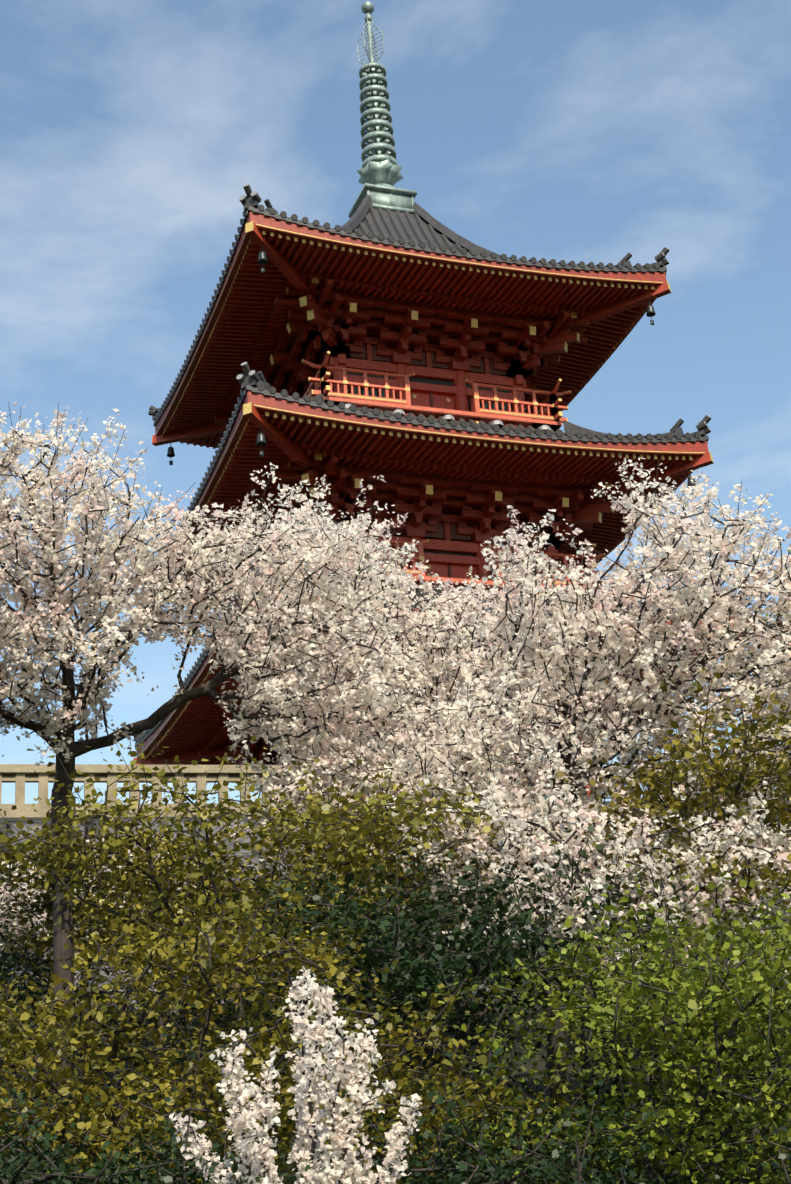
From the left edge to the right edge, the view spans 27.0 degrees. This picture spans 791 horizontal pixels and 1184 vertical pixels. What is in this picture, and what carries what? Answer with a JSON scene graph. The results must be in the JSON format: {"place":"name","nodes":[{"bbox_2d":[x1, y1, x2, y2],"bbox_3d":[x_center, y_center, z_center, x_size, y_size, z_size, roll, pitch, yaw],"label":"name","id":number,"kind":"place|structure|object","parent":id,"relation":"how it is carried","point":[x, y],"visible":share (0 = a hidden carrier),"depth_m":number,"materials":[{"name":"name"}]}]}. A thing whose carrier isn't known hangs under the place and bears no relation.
{"place":"outdoors","nodes":[
{"label":"outdoors","id":0,"kind":"place"},
{"bbox_2d":[0,836,790,1183],"bbox_3d":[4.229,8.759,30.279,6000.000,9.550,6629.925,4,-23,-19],"label":"terrain ground","id":1,"kind":"structure","parent":0,"point":[540,1066],"depth_m":25.06,"materials":[{"name":"green plant"}]},
{"bbox_2d":[0,827,257,1007],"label":"cherry tree","id":2,"kind":"object","parent":1,"relation":"on","point":[10,926],"visible":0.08,"depth_m":25.53,"materials":[{"name":"white plant"}]},
{"bbox_2d":[0,780,334,1112],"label":"tree","id":3,"kind":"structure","parent":1,"relation":"on","point":[42,942],"depth_m":20.80,"materials":[{"name":"green plant"}]},
{"bbox_2d":[0,1021,407,1183],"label":"bush","id":4,"kind":"object","parent":1,"relation":"on","point":[15,1143],"visible":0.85,"depth_m":9.44,"materials":[{"name":"green plant"}]},
{"bbox_2d":[0,401,432,1183],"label":"cherry tree","id":5,"kind":"object","parent":1,"relation":"on","point":[256,643],"visible":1,"depth_m":20.16,"materials":[{"name":"white plant"}]},
{"bbox_2d":[0,734,521,1109],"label":"maple tree","id":6,"kind":"object","parent":1,"relation":"on","point":[118,845],"visible":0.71,"depth_m":16.53,"materials":[{"name":"green plant"}]},
{"bbox_2d":[167,963,421,1183],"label":"young cherry tree","id":7,"kind":"object","parent":1,"relation":"on","point":[310,1126],"visible":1,"depth_m":8.74,"materials":[{"name":"white plant"}]},
{"bbox_2d":[0,920,595,1183],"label":"bush","id":8,"kind":"object","parent":1,"relation":"on","point":[276,1036],"visible":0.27,"depth_m":12.05,"materials":[{"name":"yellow plant"}]},
{"bbox_2d":[0,827,630,1183],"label":"bush","id":9,"kind":"object","parent":1,"relation":"on","point":[69,1018],"visible":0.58,"depth_m":12.57,"materials":[{"name":"green plant"}]},
{"bbox_2d":[227,692,507,1105],"bbox_3d":[-0.220,4.216,19.934,3.507,6.195,3.046,-2,-22,-4],"label":"cherry tree","id":10,"kind":"object","parent":1,"relation":"on","point":[365,750],"visible":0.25,"depth_m":20.04,"materials":[{"name":"white plant"}]},
{"bbox_2d":[0,764,776,817],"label":"stone fence","id":11,"kind":"object","parent":1,"relation":"on","point":[19,775],"visible":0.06,"depth_m":30.20,"materials":[{"name":"beige stone"}]},
{"bbox_2d":[195,759,584,1180],"bbox_3d":[0.028,4.501,17.961,4.770,5.843,3.960,4,-23,-19],"label":"maple tree","id":12,"kind":"object","parent":1,"relation":"on","point":[343,813],"visible":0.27,"depth_m":17.86,"materials":[{"name":"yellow plant"}]},
{"bbox_2d":[0,871,790,1183],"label":"undergrowth shrubs","id":13,"kind":"object","parent":1,"relation":"on","point":[36,980],"visible":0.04,"depth_m":20.76,"materials":[{"name":"green plant"}]},
{"bbox_2d":[0,814,790,1012],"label":"retaining wall","id":14,"kind":"structure","parent":1,"relation":"on","point":[40,823],"depth_m":29.57,"materials":[{"name":"stone"}]},
{"bbox_2d":[209,475,609,1088],"bbox_3d":[0.346,2.798,23.435,5.741,8.866,4.570,4,-23,-19],"label":"cherry tree","id":15,"kind":"object","parent":1,"relation":"on","point":[429,647],"visible":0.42,"depth_m":23.37,"materials":[{"name":"white plant"}]},
{"bbox_2d":[133,211,747,802],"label":"pagoda","id":16,"kind":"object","parent":1,"relation":"on","point":[335,319],"visible":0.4,"depth_m":41.23,"materials":[{"name":"red wood"}]},
{"bbox_2d":[130,184,750,747],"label":"pagoda roof tiles","id":17,"kind":"object","parent":16,"relation":"on","point":[422,228],"visible":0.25,"depth_m":40.42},
{"bbox_2d":[348,0,416,217],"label":"pagoda spire","id":18,"kind":"structure","parent":17,"relation":"on","point":[379,173],"depth_m":47.98,"materials":[{"name":"green metal"}]},
{"bbox_2d":[150,246,731,793],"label":"wind bells","id":19,"kind":"object","parent":16,"relation":"attached to","point":[262,260],"visible":0.33,"depth_m":39.13,"materials":[{"name":"brown metal"}]},
{"bbox_2d":[155,1047,762,1183],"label":"bush","id":20,"kind":"object","parent":1,"relation":"on","point":[480,1173],"visible":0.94,"depth_m":9.53,"materials":[{"name":"green plant"}]},
{"bbox_2d":[233,821,709,1134],"bbox_3d":[0.875,4.559,14.595,4.484,5.488,4.136,-3,-22,-3],"label":"bush","id":21,"kind":"object","parent":1,"relation":"on","point":[498,943],"visible":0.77,"depth_m":14.76,"materials":[{"name":"green plant"}]},
{"bbox_2d":[359,858,790,1183],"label":"bush","id":22,"kind":"object","parent":1,"relation":"on","point":[678,1121],"visible":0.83,"depth_m":11.51,"materials":[{"name":"green plant"}]},
{"bbox_2d":[366,749,790,1183],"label":"cherry tree","id":23,"kind":"object","parent":1,"relation":"on","point":[517,820],"visible":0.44,"depth_m":16.13,"materials":[{"name":"white plant"}]},
{"bbox_2d":[388,457,790,1178],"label":"cherry tree","id":24,"kind":"object","parent":1,"relation":"on","point":[694,603],"visible":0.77,"depth_m":18.58,"materials":[{"name":"white plant"}]},
{"bbox_2d":[415,839,787,1168],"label":"tree","id":25,"kind":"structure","parent":1,"relation":"on","point":[586,1103],"depth_m":20.64,"materials":[{"name":"green plant"}]},
{"bbox_2d":[503,870,790,1161],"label":"bush","id":26,"kind":"object","parent":1,"relation":"on","point":[748,930],"visible":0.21,"depth_m":13.84,"materials":[{"name":"green plant"}]},
{"bbox_2d":[550,668,790,1178],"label":"maple tree","id":27,"kind":"object","parent":1,"relation":"on","point":[718,767],"visible":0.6,"depth_m":16.66,"materials":[{"name":"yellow plant"}]},
{"bbox_2d":[693,549,790,746],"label":"tree","id":28,"kind":"object","parent":1,"relation":"on","point":[751,653],"visible":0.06,"depth_m":24.40,"materials":[{"name":"white plant"}]},
{"bbox_2d":[0,0,790,803],"label":"sky","id":29,"kind":"structure","parent":0,"point":[133,132],"materials":[{"name":"blue"}]}
]}

